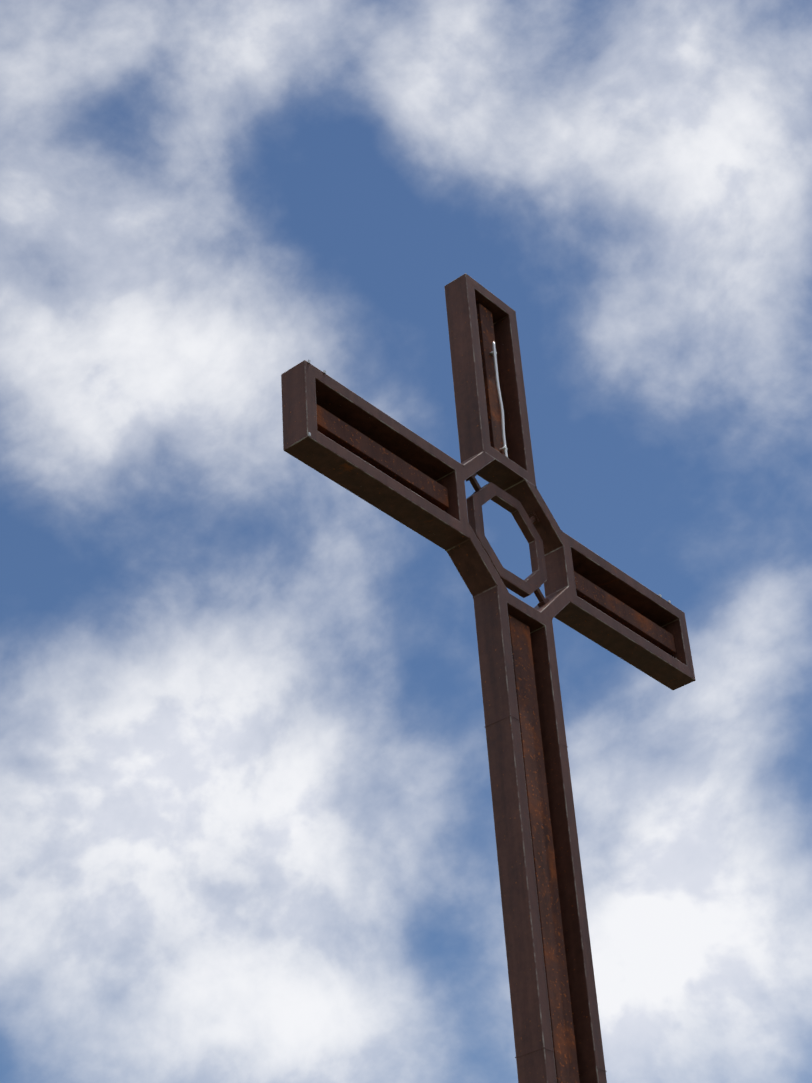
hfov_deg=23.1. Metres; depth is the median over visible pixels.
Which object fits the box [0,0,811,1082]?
sky
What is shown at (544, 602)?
cross welds and gussets
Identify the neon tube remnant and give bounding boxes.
[489,342,507,457]
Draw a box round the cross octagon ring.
[466,477,546,602]
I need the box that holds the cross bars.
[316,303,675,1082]
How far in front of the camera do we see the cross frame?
17.16 m
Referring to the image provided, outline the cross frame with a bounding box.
[281,273,694,1082]
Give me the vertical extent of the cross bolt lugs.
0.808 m
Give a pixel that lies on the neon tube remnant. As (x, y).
(504, 448)
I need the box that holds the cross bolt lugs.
[308,360,670,603]
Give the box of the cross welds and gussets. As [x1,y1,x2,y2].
[445,450,605,1071]
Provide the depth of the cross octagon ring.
18.15 m

